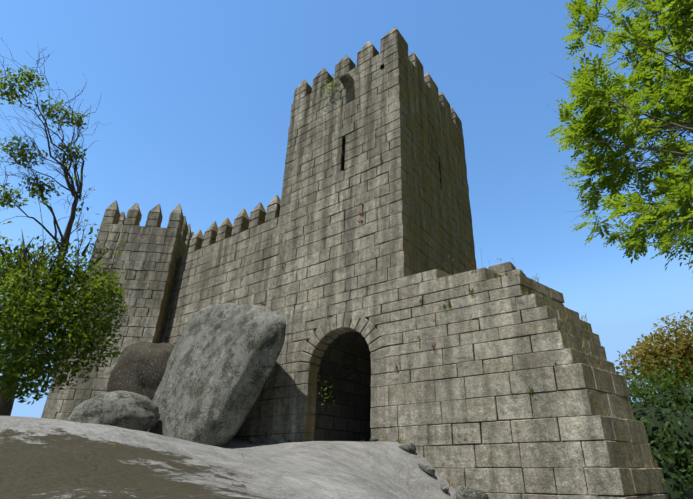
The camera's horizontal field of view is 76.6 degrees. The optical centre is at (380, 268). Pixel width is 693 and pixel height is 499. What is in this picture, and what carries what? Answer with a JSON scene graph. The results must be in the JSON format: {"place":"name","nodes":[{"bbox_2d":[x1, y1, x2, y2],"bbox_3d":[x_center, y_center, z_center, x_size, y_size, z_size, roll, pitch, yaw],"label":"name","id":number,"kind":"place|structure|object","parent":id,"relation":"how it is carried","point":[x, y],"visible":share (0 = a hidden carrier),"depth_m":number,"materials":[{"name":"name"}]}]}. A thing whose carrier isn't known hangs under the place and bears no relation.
{"place":"outdoors","nodes":[
{"label":"outdoors","id":0,"kind":"place"},
{"bbox_2d":[0,38,139,415],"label":"tree","id":1,"kind":"object","parent":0,"point":[13,333],"depth_m":10.46,"materials":[{"name":"green plant"}]},
{"bbox_2d":[0,0,692,417],"label":"sky","id":2,"kind":"structure","parent":0,"point":[197,96],"materials":[{"name":"blue"}]},
{"bbox_2d":[65,74,632,452],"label":"wall plants","id":3,"kind":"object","parent":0,"point":[247,437],"depth_m":13.85,"materials":[{"name":"green plant"}]},
{"bbox_2d":[110,248,657,486],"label":"grass tufts","id":4,"kind":"object","parent":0,"point":[465,439],"depth_m":10.66,"materials":[{"name":"green plant"}]},
{"bbox_2d":[546,0,692,272],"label":"tree","id":5,"kind":"object","parent":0,"point":[595,112],"depth_m":6.79,"materials":[{"name":"green plant"}]},
{"label":"ground","id":6,"kind":"structure","parent":0,"visible":0},
{"bbox_2d":[0,416,455,498],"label":"outcrop rock","id":7,"kind":"object","parent":6,"relation":"on","point":[42,458],"visible":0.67,"depth_m":4.90,"materials":[{"name":"stone"}]},
{"bbox_2d":[67,390,159,430],"bbox_3d":[-8.443,4.658,13.842,2.864,1.426,1.647,-15,-28,13],"label":"boulder","id":8,"kind":"object","parent":7,"relation":"on","point":[128,410],"visible":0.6,"depth_m":13.21,"materials":[{"name":"stone"}]},
{"bbox_2d":[107,341,174,400],"bbox_3d":[-8.854,4.503,16.860,2.930,3.495,2.117,-15,-22,8],"label":"dark boulder","id":9,"kind":"object","parent":7,"relation":"on","point":[139,367],"visible":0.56,"depth_m":16.15,"materials":[{"name":"grey stone"}]},
{"bbox_2d":[147,303,285,447],"bbox_3d":[-5.647,3.622,14.517,6.035,5.141,1.264,-4,-30,43],"label":"boulder","id":10,"kind":"object","parent":7,"relation":"on","point":[222,359],"visible":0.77,"depth_m":13.29,"materials":[{"name":"stone"}]},
{"bbox_2d":[248,436,260,442],"bbox_3d":[-3.943,5.416,13.744,0.324,0.237,0.436,-22,-41,18],"label":"rubble","id":11,"kind":"object","parent":7,"relation":"on","point":[254,439],"visible":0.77,"depth_m":13.63,"materials":[{"name":"stone"}]},
{"bbox_2d":[267,439,274,444],"bbox_3d":[-3.256,5.223,13.068,0.247,0.198,0.270,-4,-7,-18],"label":"rubble","id":12,"kind":"object","parent":7,"relation":"on","point":[271,442],"visible":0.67,"depth_m":12.98,"materials":[{"name":"stone"}]},
{"bbox_2d":[277,439,285,443],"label":"rubble","id":13,"kind":"object","parent":7,"relation":"on","point":[279,441],"visible":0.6,"depth_m":13.04,"materials":[{"name":"stone"}]},
{"bbox_2d":[398,443,414,451],"bbox_3d":[0.656,4.410,10.780,0.425,0.230,0.273,-1,-35,3],"label":"rubble","id":14,"kind":"object","parent":7,"relation":"on","point":[406,447],"visible":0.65,"depth_m":10.69,"materials":[{"name":"stone"}]},
{"bbox_2d":[418,464,434,474],"bbox_3d":[1.063,4.671,10.168,0.448,0.188,0.294,5,-27,29],"label":"rubble","id":15,"kind":"object","parent":7,"relation":"on","point":[428,470],"visible":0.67,"depth_m":10.04,"materials":[{"name":"stone"}]},
{"bbox_2d":[440,485,448,492],"bbox_3d":[1.426,4.930,9.783,0.179,0.141,0.275,1,-12,-18],"label":"rubble","id":16,"kind":"object","parent":7,"relation":"on","point":[444,488],"visible":0.75,"depth_m":9.69,"materials":[{"name":"stone"}]},
{"bbox_2d":[453,485,488,498],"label":"boulder","id":17,"kind":"object","parent":7,"relation":"on","point":[463,492],"visible":1,"depth_m":9.34,"materials":[{"name":"stone"}]},
{"bbox_2d":[55,103,664,497],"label":"joint","id":18,"kind":"object","parent":6,"relation":"on","point":[343,157],"visible":0.02,"depth_m":10.72,"materials":[{"name":"grey concrete"}]},
{"bbox_2d":[41,27,668,498],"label":"castle stone blocks","id":19,"kind":"structure","parent":18,"relation":"on","point":[343,271],"depth_m":14.37,"materials":[{"name":"stone"}]},
{"bbox_2d":[313,331,371,441],"bbox_3d":[-0.163,4.907,14.245,2.430,5.145,3.200,-16,-29,30],"label":"arched doorway","id":20,"kind":"structure","parent":19,"relation":"in","point":[346,417],"depth_m":15.01,"materials":[{"name":"grey stone"}]},
{"bbox_2d":[261,156,474,368],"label":"wall plants","id":21,"kind":"object","parent":19,"relation":"attached to","point":[471,265],"visible":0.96,"depth_m":14.92,"materials":[{"name":"green plant"}]},
{"bbox_2d":[614,310,692,397],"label":"yellow tree","id":22,"kind":"object","parent":6,"relation":"on","point":[683,347],"visible":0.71,"depth_m":22.09,"materials":[{"name":"yellow plant"}]},
{"bbox_2d":[620,354,692,498],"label":"shrubs","id":23,"kind":"object","parent":6,"relation":"on","point":[635,391],"visible":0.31,"depth_m":11.83,"materials":[{"name":"green plant"}]},
{"bbox_2d":[631,404,692,493],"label":"shrub","id":24,"kind":"object","parent":6,"relation":"on","point":[657,423],"visible":0.35,"depth_m":11.04,"materials":[{"name":"green plant"}]},
{"bbox_2d":[641,386,692,410],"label":"shrub","id":25,"kind":"object","parent":6,"relation":"on","point":[665,399],"visible":0.15,"depth_m":13.10,"materials":[{"name":"green plant"}]},
{"bbox_2d":[650,446,692,498],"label":"shrub","id":26,"kind":"object","parent":6,"relation":"on","point":[669,482],"visible":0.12,"depth_m":10.10,"materials":[{"name":"green plant"}]}
]}

